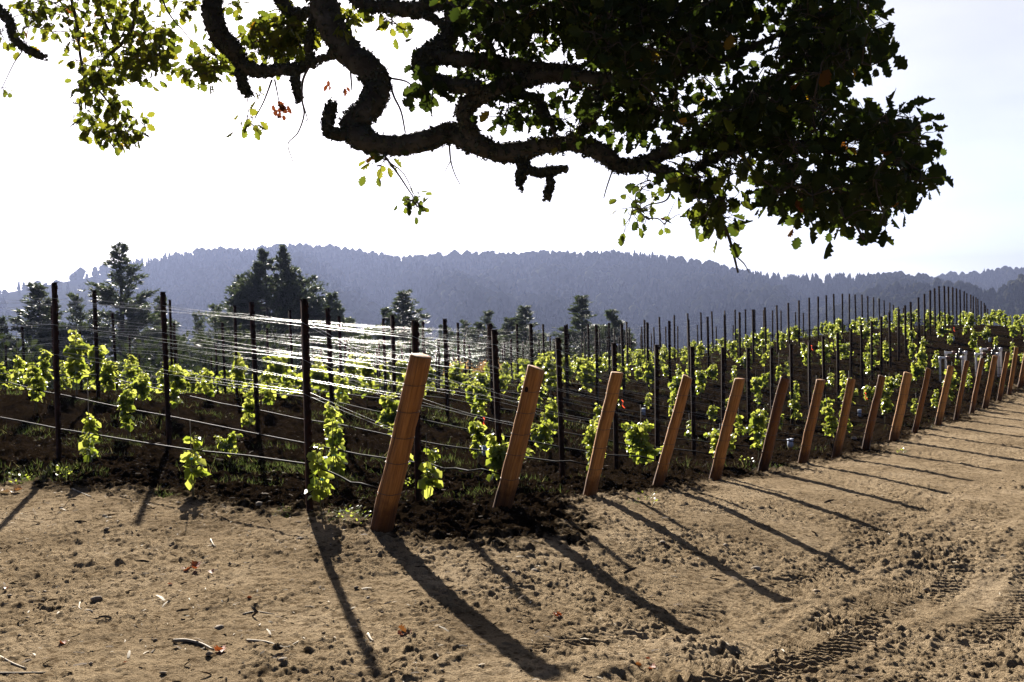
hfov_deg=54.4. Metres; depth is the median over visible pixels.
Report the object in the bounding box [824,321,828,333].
young vine
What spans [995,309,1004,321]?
young vine
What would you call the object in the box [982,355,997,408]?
wooden end post
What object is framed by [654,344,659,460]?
metal stake
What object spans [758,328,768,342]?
young vine
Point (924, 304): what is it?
metal stake
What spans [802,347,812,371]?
young vine
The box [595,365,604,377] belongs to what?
young vine
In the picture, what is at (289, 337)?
trellis wire
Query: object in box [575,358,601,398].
young vine
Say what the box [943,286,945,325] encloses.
metal stake
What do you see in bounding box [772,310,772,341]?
metal stake
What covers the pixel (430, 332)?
trellis wire
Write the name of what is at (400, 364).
young vine
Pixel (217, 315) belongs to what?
trellis wire
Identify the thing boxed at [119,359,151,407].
young vine
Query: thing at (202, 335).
shrub
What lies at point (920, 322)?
drip hose
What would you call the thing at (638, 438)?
young vine
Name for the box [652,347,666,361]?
young vine
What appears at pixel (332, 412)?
young vine
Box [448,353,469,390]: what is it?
young vine
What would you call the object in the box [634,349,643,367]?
young vine
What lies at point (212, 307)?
pine tree
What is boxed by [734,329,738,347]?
young vine
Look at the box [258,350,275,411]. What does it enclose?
young vine
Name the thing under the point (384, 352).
metal stake
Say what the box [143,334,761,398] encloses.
trellis wire
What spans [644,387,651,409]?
young vine
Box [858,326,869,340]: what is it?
young vine
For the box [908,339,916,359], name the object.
young vine
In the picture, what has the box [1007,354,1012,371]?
young vine
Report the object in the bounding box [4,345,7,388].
metal stake
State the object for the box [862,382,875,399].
young vine
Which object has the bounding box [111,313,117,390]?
metal stake
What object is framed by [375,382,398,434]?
young vine
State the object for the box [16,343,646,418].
trellis wire
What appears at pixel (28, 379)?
young vine
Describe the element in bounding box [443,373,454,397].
young vine
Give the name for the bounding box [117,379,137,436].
young vine
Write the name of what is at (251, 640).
twig
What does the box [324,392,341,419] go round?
young vine
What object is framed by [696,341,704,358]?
young vine
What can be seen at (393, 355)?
metal stake
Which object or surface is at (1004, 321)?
young vine
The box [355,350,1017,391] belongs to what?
drip hose
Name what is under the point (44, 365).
young vine
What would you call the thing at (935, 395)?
young vine
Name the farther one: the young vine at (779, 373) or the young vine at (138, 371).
the young vine at (779, 373)
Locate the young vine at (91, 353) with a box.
[87,337,108,390]
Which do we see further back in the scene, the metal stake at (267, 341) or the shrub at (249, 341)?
the shrub at (249, 341)
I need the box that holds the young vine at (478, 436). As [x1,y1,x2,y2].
[468,411,487,462]
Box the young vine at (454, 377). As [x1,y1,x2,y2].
[448,355,464,393]
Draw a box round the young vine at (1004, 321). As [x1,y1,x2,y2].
[1000,311,1007,329]
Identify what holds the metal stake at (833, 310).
on the ground at (874, 475)
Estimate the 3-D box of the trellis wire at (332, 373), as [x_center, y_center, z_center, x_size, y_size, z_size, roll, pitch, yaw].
[-10.879,0.677,21.002,30.701,1.499,0.055,0,3,39]
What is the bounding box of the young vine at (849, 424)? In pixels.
[839,405,852,439]
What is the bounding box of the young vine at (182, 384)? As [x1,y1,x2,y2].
[169,364,189,414]
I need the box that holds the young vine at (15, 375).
[11,333,25,390]
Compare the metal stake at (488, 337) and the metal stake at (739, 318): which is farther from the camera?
the metal stake at (739, 318)
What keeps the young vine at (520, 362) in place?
on the ground at (874, 475)
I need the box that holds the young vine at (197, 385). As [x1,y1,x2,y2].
[195,370,202,392]
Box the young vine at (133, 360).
[125,353,137,383]
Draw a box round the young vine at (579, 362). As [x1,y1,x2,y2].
[573,357,583,375]
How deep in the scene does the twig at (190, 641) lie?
5.78 m
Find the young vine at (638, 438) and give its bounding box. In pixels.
[618,404,662,472]
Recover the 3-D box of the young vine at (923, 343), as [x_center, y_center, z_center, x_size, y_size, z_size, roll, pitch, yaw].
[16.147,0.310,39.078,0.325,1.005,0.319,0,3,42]
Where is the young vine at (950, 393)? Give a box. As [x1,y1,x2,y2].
[942,375,955,403]
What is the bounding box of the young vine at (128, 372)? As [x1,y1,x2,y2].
[121,355,136,390]
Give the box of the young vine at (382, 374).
[379,362,390,386]
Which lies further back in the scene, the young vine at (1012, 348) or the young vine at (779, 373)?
the young vine at (1012, 348)
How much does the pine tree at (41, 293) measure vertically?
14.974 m
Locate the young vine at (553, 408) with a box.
[540,396,566,438]
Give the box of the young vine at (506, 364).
[499,360,509,383]
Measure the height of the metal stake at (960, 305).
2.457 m
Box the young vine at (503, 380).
[499,371,511,393]
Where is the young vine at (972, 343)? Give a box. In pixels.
[968,329,977,353]
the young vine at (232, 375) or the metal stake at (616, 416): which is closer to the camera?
the metal stake at (616, 416)
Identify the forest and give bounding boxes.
[0,242,1023,356]
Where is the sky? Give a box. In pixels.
[0,0,1023,293]
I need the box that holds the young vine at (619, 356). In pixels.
[617,350,620,367]
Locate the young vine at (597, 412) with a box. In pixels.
[593,382,602,427]
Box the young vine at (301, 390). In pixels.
[296,373,302,393]
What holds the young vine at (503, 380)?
on the ground at (874, 475)
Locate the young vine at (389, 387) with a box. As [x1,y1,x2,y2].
[387,377,399,392]
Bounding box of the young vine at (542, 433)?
[530,414,557,458]
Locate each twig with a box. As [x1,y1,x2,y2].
[0,655,26,668]
[0,672,45,673]
[173,638,213,650]
[242,611,272,614]
[246,639,298,647]
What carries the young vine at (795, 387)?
on the ground at (874, 475)
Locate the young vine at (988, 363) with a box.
[984,353,991,371]
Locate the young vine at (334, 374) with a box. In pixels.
[320,366,338,393]
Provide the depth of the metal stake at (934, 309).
46.97 m
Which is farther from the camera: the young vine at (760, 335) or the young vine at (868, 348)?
the young vine at (760, 335)
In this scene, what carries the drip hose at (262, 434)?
attached to the metal stake at (418, 433)
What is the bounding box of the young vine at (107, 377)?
[99,351,121,396]
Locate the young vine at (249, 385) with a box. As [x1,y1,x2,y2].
[245,377,251,390]
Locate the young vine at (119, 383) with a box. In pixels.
[114,370,122,389]
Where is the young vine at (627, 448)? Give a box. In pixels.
[624,433,632,453]
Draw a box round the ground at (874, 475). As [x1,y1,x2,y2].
[0,325,1023,681]
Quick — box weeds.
[8,447,906,522]
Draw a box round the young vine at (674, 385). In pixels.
[668,372,687,397]
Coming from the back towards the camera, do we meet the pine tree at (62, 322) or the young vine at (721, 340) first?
the pine tree at (62, 322)
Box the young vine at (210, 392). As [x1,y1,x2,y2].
[202,347,215,399]
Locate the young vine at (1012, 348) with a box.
[1010,342,1015,354]
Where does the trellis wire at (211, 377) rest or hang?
attached to the wooden end post at (389, 491)
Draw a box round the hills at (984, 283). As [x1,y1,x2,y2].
[964,275,1015,291]
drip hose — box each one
[0,373,587,465]
[0,382,500,474]
[0,417,378,489]
[2,376,712,455]
[6,372,656,460]
[48,378,760,449]
[119,379,799,442]
[178,380,832,437]
[194,379,862,431]
[235,376,890,424]
[280,376,912,417]
[318,364,979,394]
[334,372,953,405]
[349,373,935,410]
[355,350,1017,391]
[433,355,1006,382]
[435,332,1023,385]
[437,359,992,388]
[437,367,968,400]
[467,344,1017,377]
[471,347,1020,377]
[572,340,1004,365]
[624,329,1023,359]
[631,336,1020,357]
[672,325,1020,352]
[732,321,1023,341]
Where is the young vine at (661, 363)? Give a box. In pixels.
[659,356,664,367]
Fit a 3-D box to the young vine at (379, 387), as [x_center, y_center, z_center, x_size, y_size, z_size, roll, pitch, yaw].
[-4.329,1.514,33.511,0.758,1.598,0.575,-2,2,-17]
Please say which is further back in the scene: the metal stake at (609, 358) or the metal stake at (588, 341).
the metal stake at (609, 358)
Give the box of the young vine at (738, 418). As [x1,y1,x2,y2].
[734,407,743,438]
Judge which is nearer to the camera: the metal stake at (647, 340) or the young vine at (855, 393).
the young vine at (855, 393)
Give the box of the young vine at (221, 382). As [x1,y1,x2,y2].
[214,377,228,392]
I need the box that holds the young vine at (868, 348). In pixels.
[865,340,876,353]
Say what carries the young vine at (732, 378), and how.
on the ground at (874, 475)
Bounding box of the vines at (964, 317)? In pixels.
[355,311,1023,393]
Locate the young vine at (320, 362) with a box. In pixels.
[310,357,326,393]
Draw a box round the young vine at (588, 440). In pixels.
[581,419,605,470]
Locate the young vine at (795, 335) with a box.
[790,325,800,341]
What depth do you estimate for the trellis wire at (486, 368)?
19.18 m
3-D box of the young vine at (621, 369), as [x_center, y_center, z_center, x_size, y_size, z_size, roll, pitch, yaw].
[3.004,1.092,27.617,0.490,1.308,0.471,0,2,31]
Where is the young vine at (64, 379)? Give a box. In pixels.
[59,360,70,388]
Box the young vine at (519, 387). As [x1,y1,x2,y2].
[517,370,525,401]
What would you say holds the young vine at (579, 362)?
on the ground at (874, 475)
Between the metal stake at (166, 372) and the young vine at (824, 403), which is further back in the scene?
the young vine at (824, 403)
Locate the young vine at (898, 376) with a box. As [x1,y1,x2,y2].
[889,374,901,386]
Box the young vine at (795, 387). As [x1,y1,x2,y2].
[793,381,799,401]
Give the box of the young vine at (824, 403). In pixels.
[819,394,834,415]
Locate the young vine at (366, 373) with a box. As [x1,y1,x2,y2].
[358,351,377,403]
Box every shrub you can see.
[0,333,156,388]
[0,338,65,389]
[2,344,185,389]
[67,328,214,393]
[123,326,266,386]
[138,337,278,393]
[181,320,338,382]
[184,323,300,393]
[218,327,400,392]
[319,326,407,392]
[319,333,483,387]
[398,342,475,384]
[442,359,502,376]
[474,341,573,379]
[519,339,592,372]
[562,342,653,367]
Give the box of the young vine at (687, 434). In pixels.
[684,420,691,440]
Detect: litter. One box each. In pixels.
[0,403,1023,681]
[0,486,1001,681]
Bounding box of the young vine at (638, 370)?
[632,366,643,379]
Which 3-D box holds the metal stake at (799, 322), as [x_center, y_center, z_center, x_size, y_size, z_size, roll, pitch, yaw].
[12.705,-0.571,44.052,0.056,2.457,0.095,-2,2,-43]
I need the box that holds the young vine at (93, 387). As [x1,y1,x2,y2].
[82,364,95,389]
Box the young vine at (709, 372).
[701,362,717,382]
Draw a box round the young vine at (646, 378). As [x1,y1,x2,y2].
[641,361,653,390]
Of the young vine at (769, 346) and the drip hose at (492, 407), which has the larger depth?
the young vine at (769, 346)
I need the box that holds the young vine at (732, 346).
[727,339,736,357]
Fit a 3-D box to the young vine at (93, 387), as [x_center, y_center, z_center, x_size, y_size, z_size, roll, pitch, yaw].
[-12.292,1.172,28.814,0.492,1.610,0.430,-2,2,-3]
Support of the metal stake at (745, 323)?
on the ground at (874, 475)
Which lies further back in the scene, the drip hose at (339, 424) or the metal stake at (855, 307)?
the metal stake at (855, 307)
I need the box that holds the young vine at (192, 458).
[180,420,210,494]
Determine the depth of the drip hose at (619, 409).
21.33 m
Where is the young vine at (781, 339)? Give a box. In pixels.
[779,332,785,352]
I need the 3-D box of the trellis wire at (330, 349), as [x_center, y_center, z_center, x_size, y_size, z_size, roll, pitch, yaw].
[-10.826,0.321,21.002,30.781,1.547,0.046,0,3,39]
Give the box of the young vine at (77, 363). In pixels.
[63,328,90,394]
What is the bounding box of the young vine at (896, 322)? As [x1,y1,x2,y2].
[894,311,897,325]
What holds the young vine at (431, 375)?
on the ground at (874, 475)
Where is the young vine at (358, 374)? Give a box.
[353,361,361,392]
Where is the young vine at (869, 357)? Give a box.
[863,351,879,368]
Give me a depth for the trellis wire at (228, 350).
9.75 m
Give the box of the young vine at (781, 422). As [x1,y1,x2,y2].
[766,414,783,429]
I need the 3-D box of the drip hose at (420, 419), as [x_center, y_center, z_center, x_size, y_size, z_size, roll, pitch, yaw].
[-9.990,1.448,22.619,30.586,1.496,0.083,0,3,39]
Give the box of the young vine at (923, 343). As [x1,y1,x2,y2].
[919,337,927,352]
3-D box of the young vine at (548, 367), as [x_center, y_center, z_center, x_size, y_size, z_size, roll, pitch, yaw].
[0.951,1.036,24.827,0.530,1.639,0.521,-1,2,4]
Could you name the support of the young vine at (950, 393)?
on the ground at (874, 475)
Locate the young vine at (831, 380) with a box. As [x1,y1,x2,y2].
[826,367,834,389]
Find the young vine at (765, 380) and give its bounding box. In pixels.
[761,367,769,388]
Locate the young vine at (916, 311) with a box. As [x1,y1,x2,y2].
[914,307,920,320]
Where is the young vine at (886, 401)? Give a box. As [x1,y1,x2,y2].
[880,382,893,422]
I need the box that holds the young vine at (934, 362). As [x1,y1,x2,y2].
[931,350,938,367]
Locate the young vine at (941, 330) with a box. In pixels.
[936,322,951,339]
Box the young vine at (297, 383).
[289,366,302,394]
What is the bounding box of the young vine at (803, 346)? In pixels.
[800,342,806,359]
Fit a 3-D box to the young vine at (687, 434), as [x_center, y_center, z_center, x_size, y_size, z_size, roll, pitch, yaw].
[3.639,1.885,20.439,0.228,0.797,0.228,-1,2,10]
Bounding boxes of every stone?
[90,596,101,601]
[213,625,223,628]
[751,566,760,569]
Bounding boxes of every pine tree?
[0,316,19,368]
[1,282,90,388]
[2,338,27,387]
[28,297,76,379]
[63,292,103,376]
[78,241,188,379]
[142,295,196,366]
[188,244,356,374]
[188,311,207,366]
[204,303,223,344]
[207,273,261,367]
[310,291,368,369]
[336,316,375,368]
[358,289,443,372]
[360,325,375,343]
[367,307,406,365]
[437,324,443,354]
[440,327,456,354]
[450,319,478,362]
[452,332,461,347]
[461,321,500,373]
[475,309,509,364]
[497,317,522,360]
[498,305,555,379]
[551,295,613,362]
[590,309,637,354]
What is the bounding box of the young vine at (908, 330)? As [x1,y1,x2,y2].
[906,326,915,341]
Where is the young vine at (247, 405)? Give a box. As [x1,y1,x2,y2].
[241,377,259,431]
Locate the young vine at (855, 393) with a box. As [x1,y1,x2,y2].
[838,377,857,403]
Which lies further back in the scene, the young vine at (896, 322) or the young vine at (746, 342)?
the young vine at (896, 322)
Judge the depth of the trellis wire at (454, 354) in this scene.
16.91 m
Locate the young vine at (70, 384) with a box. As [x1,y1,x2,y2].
[60,361,72,387]
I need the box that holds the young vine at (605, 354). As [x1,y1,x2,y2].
[601,349,607,361]
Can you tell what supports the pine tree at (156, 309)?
on the ground at (874, 475)
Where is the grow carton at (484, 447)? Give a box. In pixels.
[480,445,487,455]
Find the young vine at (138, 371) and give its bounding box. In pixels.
[123,355,142,389]
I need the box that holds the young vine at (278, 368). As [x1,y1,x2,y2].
[262,340,302,390]
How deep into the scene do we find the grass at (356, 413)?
14.57 m
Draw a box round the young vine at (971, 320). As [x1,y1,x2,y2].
[965,312,975,330]
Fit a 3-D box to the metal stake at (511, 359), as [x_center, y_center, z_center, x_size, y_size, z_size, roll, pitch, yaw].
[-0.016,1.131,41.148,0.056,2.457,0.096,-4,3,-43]
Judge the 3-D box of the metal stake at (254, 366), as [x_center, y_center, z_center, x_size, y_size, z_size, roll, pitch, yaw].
[-3.973,0.680,15.434,0.095,2.568,0.056,-1,3,40]
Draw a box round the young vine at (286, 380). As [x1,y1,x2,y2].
[279,364,296,401]
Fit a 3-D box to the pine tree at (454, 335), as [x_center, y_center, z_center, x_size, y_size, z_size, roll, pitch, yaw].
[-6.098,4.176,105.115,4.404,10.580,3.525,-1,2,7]
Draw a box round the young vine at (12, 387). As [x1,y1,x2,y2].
[8,370,21,389]
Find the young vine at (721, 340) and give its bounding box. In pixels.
[716,333,727,352]
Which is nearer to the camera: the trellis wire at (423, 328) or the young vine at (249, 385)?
the trellis wire at (423, 328)
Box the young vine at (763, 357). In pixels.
[760,349,766,365]
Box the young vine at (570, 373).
[561,355,572,382]
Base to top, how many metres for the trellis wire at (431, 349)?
1.499 m
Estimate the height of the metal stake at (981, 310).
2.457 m
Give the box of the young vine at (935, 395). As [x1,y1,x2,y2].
[930,389,938,409]
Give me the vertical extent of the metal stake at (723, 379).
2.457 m
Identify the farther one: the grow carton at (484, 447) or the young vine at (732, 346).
the young vine at (732, 346)
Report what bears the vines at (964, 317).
on the ground at (874, 475)
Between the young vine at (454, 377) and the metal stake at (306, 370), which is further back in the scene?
the young vine at (454, 377)
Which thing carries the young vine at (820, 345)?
on the ground at (874, 475)
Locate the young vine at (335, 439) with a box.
[325,419,347,487]
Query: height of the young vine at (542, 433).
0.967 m
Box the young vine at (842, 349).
[839,336,853,361]
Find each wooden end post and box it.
[370,353,430,532]
[493,365,543,508]
[583,372,622,496]
[652,374,691,486]
[708,378,744,480]
[757,376,789,470]
[798,379,824,463]
[831,378,855,457]
[861,375,885,450]
[889,372,911,441]
[911,368,930,432]
[934,366,953,425]
[953,360,969,419]
[969,357,984,413]
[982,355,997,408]
[996,352,1009,400]
[1007,347,1018,394]
[1017,355,1023,387]
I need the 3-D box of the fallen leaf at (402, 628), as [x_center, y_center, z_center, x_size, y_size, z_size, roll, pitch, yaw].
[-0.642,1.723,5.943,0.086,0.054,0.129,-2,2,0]
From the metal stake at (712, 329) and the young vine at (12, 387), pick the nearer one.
the young vine at (12, 387)
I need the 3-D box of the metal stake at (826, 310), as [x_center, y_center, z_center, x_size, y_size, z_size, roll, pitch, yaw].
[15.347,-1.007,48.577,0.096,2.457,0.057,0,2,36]
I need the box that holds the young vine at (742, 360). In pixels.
[734,352,752,370]
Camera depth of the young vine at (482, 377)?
23.67 m
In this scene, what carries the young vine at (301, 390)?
on the ground at (874, 475)
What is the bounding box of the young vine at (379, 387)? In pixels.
[375,384,389,392]
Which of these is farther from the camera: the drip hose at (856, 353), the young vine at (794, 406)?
the drip hose at (856, 353)
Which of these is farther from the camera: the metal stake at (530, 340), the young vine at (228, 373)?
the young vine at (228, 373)
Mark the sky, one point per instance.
(65, 200)
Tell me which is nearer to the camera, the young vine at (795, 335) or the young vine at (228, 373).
the young vine at (228, 373)
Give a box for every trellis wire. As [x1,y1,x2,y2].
[0,298,403,374]
[0,311,669,382]
[0,320,596,399]
[0,336,593,419]
[1,302,519,375]
[2,324,398,400]
[3,321,513,397]
[7,341,509,424]
[8,319,777,385]
[8,325,517,401]
[9,324,396,402]
[10,299,607,379]
[10,300,400,370]
[11,340,509,422]
[12,317,604,399]
[15,303,522,374]
[15,330,727,402]
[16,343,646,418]
[17,300,604,377]
[18,346,716,417]
[20,317,724,385]
[20,322,766,384]
[20,342,623,413]
[21,310,667,380]
[22,337,594,421]
[23,332,726,403]
[23,351,390,427]
[24,354,391,430]
[25,325,672,401]
[67,315,708,379]
[107,350,764,416]
[138,334,715,390]
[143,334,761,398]
[161,348,766,415]
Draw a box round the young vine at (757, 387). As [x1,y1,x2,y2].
[750,370,763,405]
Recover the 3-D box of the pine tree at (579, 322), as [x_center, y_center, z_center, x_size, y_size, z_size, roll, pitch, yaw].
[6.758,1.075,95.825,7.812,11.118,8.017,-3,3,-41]
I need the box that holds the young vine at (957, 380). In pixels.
[941,368,960,390]
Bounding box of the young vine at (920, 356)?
[915,347,927,377]
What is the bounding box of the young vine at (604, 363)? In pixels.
[602,356,607,370]
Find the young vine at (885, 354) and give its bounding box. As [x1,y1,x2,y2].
[883,341,892,366]
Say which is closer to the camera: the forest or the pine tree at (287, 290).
the pine tree at (287, 290)
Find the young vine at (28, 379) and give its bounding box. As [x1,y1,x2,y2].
[23,354,36,386]
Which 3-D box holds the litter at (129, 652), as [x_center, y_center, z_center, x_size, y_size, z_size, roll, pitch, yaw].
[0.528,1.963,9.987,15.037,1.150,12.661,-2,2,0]
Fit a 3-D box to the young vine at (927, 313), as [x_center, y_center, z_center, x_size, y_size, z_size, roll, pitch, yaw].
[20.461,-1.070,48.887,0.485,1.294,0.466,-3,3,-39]
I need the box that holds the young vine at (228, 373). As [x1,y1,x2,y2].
[215,370,234,392]
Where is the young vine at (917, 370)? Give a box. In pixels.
[910,360,925,383]
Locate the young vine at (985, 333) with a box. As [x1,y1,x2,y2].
[977,327,990,342]
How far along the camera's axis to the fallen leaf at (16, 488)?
10.74 m
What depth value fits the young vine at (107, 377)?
18.19 m
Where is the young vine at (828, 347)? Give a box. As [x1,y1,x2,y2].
[816,342,835,363]
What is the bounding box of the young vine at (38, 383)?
[26,357,47,410]
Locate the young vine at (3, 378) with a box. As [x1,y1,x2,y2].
[0,359,9,388]
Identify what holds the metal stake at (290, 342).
on the ground at (874, 475)
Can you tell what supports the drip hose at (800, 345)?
on the ground at (874, 475)
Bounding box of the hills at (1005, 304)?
[895,291,1021,326]
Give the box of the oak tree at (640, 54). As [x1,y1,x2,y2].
[0,0,953,272]
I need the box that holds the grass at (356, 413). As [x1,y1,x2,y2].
[0,324,1023,522]
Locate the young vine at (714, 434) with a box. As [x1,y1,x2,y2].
[703,428,739,455]
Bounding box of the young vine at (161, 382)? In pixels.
[156,364,179,396]
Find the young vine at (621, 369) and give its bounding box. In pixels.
[617,363,629,388]
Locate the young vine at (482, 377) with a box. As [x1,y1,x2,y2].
[473,354,499,402]
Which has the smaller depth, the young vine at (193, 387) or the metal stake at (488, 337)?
the young vine at (193, 387)
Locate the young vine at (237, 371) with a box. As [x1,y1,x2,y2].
[231,355,247,397]
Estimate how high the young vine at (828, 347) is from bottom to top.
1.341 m
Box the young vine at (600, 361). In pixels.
[598,356,605,371]
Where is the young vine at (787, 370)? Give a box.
[784,361,789,377]
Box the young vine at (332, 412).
[323,402,343,437]
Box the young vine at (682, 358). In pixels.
[680,339,686,363]
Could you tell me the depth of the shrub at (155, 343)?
65.38 m
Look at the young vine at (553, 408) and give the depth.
18.31 m
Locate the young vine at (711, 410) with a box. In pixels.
[707,405,719,420]
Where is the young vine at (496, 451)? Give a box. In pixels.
[486,428,534,481]
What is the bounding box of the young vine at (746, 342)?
[744,335,751,347]
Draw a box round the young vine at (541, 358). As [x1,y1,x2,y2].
[534,345,546,391]
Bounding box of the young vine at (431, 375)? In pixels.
[426,367,435,390]
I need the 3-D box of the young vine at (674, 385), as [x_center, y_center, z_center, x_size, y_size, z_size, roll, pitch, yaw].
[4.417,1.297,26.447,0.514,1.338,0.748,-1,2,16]
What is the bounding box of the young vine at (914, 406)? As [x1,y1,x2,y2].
[910,398,917,413]
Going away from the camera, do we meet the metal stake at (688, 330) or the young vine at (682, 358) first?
the metal stake at (688, 330)
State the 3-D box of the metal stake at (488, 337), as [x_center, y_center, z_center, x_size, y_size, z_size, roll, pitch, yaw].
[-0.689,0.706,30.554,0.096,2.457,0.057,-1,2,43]
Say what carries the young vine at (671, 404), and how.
on the ground at (874, 475)
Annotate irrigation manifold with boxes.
[938,348,966,381]
[975,345,1001,376]
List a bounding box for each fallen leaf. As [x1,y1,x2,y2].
[0,484,22,492]
[181,560,201,570]
[213,645,226,651]
[397,625,411,634]
[635,661,655,668]
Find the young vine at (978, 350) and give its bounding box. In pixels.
[974,346,980,360]
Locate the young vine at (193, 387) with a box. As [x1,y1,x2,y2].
[185,364,200,392]
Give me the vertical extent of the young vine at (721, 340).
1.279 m
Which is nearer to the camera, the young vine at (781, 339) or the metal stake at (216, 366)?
the metal stake at (216, 366)
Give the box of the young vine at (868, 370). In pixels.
[864,357,872,379]
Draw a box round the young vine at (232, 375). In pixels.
[230,352,244,391]
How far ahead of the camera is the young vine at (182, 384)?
16.77 m
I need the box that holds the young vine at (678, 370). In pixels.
[675,364,681,376]
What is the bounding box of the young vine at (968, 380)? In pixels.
[965,373,972,386]
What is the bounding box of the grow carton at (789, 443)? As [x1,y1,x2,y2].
[787,438,792,446]
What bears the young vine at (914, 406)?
on the ground at (874, 475)
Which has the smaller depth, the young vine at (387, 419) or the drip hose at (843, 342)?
the young vine at (387, 419)
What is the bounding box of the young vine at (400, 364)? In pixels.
[390,360,406,394]
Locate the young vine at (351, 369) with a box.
[344,354,358,393]
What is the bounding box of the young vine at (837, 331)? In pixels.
[833,328,842,342]
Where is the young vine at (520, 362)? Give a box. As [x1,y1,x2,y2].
[513,358,534,381]
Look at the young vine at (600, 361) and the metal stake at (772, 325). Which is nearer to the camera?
the young vine at (600, 361)
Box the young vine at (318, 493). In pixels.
[304,443,334,510]
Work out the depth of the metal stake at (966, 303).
59.04 m
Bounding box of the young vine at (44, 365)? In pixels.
[38,345,53,390]
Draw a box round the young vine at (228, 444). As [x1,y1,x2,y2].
[214,427,242,461]
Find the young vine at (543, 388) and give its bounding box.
[537,384,546,410]
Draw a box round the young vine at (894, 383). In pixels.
[885,376,900,392]
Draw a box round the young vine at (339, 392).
[334,372,350,412]
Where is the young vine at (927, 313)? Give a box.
[926,309,933,323]
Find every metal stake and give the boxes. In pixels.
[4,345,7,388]
[21,326,26,389]
[50,282,61,459]
[50,306,53,386]
[78,331,82,389]
[91,290,99,397]
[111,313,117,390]
[128,335,130,354]
[160,292,171,445]
[168,300,173,383]
[172,323,176,366]
[210,357,213,388]
[214,344,218,393]
[220,322,226,393]
[233,305,238,397]
[248,302,260,435]
[266,328,268,390]
[288,310,293,396]
[299,299,313,510]
[325,308,334,425]
[337,316,342,394]
[344,339,347,392]
[376,348,378,392]
[378,343,380,392]
[382,319,386,395]
[390,315,396,399]
[409,340,411,357]
[410,320,422,500]
[421,321,424,353]
[435,352,436,387]
[438,339,440,390]
[443,318,449,418]
[456,323,459,389]
[463,339,466,388]
[468,345,470,377]
[487,324,488,353]
[488,323,493,413]
[490,329,502,486]
[510,339,512,384]
[516,324,519,385]
[522,341,523,360]
[529,324,533,364]
[542,324,544,355]
[549,336,551,359]
[555,337,565,477]
[564,325,569,405]
[581,338,582,357]
[584,332,585,360]
[587,324,590,374]
[595,325,598,400]
[598,329,600,356]
[608,323,610,374]
[611,343,618,469]
[620,324,625,396]
[626,322,628,368]
[628,327,629,351]
[641,327,642,359]
[643,320,645,358]
[646,322,649,390]
[653,327,654,344]
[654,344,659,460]
[658,317,660,361]
[665,326,666,351]
[668,321,671,382]
[673,315,675,360]
[677,326,678,356]
[687,319,690,376]
[689,346,696,454]
[700,312,702,345]
[706,317,709,368]
[711,311,713,351]
[721,347,725,427]
[723,315,726,371]
[734,310,736,347]
[738,312,740,366]
[745,309,746,336]
[746,348,750,438]
[751,309,754,361]
[754,310,755,344]
[763,307,766,356]
[770,347,773,415]
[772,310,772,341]
[775,305,778,353]
[780,310,781,331]
[787,303,789,349]
[789,344,793,423]
[798,300,799,345]
[808,298,810,340]
[808,341,811,413]
[817,296,818,337]
[821,336,825,400]
[825,295,827,335]
[833,294,834,324]
[836,333,839,400]
[841,294,842,332]
[848,294,849,331]
[850,329,852,377]
[854,294,856,330]
[860,325,863,387]
[861,295,862,317]
[867,296,868,327]
[870,321,873,379]
[880,316,882,372]
[888,312,891,366]
[897,309,899,360]
[904,305,906,354]
[909,302,912,340]
[917,297,919,343]
[923,294,925,339]
[929,290,930,333]
[934,288,935,329]
[938,286,940,324]
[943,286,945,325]
[947,287,949,324]
[952,287,953,324]
[956,288,957,324]
[959,290,961,324]
[963,291,964,324]
[966,293,967,314]
[972,296,973,323]
[975,297,976,324]
[977,299,978,320]
[980,301,981,324]
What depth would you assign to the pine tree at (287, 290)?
88.84 m
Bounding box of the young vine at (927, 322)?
[923,315,928,329]
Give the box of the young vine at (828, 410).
[821,398,838,443]
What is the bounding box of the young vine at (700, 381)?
[695,370,706,399]
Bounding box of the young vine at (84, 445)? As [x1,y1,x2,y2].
[78,378,100,468]
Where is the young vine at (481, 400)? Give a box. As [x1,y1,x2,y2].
[470,380,491,421]
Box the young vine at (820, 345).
[817,338,827,349]
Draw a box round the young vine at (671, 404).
[668,391,675,416]
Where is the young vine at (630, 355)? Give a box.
[624,350,631,364]
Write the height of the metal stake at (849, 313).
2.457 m
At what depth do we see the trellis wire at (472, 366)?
19.55 m
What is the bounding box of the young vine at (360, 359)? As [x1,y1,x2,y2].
[358,347,373,382]
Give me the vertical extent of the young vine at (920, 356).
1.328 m
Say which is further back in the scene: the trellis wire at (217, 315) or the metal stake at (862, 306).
the metal stake at (862, 306)
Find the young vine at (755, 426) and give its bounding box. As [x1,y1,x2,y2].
[743,409,767,459]
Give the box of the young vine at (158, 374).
[156,359,163,392]
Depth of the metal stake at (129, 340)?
30.57 m
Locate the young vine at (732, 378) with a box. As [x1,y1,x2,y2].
[729,372,736,383]
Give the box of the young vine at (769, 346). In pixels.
[766,342,775,357]
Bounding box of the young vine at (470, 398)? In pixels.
[460,378,479,411]
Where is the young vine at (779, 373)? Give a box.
[775,352,782,381]
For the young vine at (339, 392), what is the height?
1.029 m
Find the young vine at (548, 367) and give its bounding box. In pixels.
[539,351,556,402]
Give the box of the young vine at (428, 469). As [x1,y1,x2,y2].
[418,434,442,503]
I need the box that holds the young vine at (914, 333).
[908,330,916,343]
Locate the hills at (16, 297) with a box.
[0,254,849,365]
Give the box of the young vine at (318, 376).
[310,349,338,398]
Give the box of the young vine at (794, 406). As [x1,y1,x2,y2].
[787,392,801,423]
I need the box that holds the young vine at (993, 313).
[990,309,997,322]

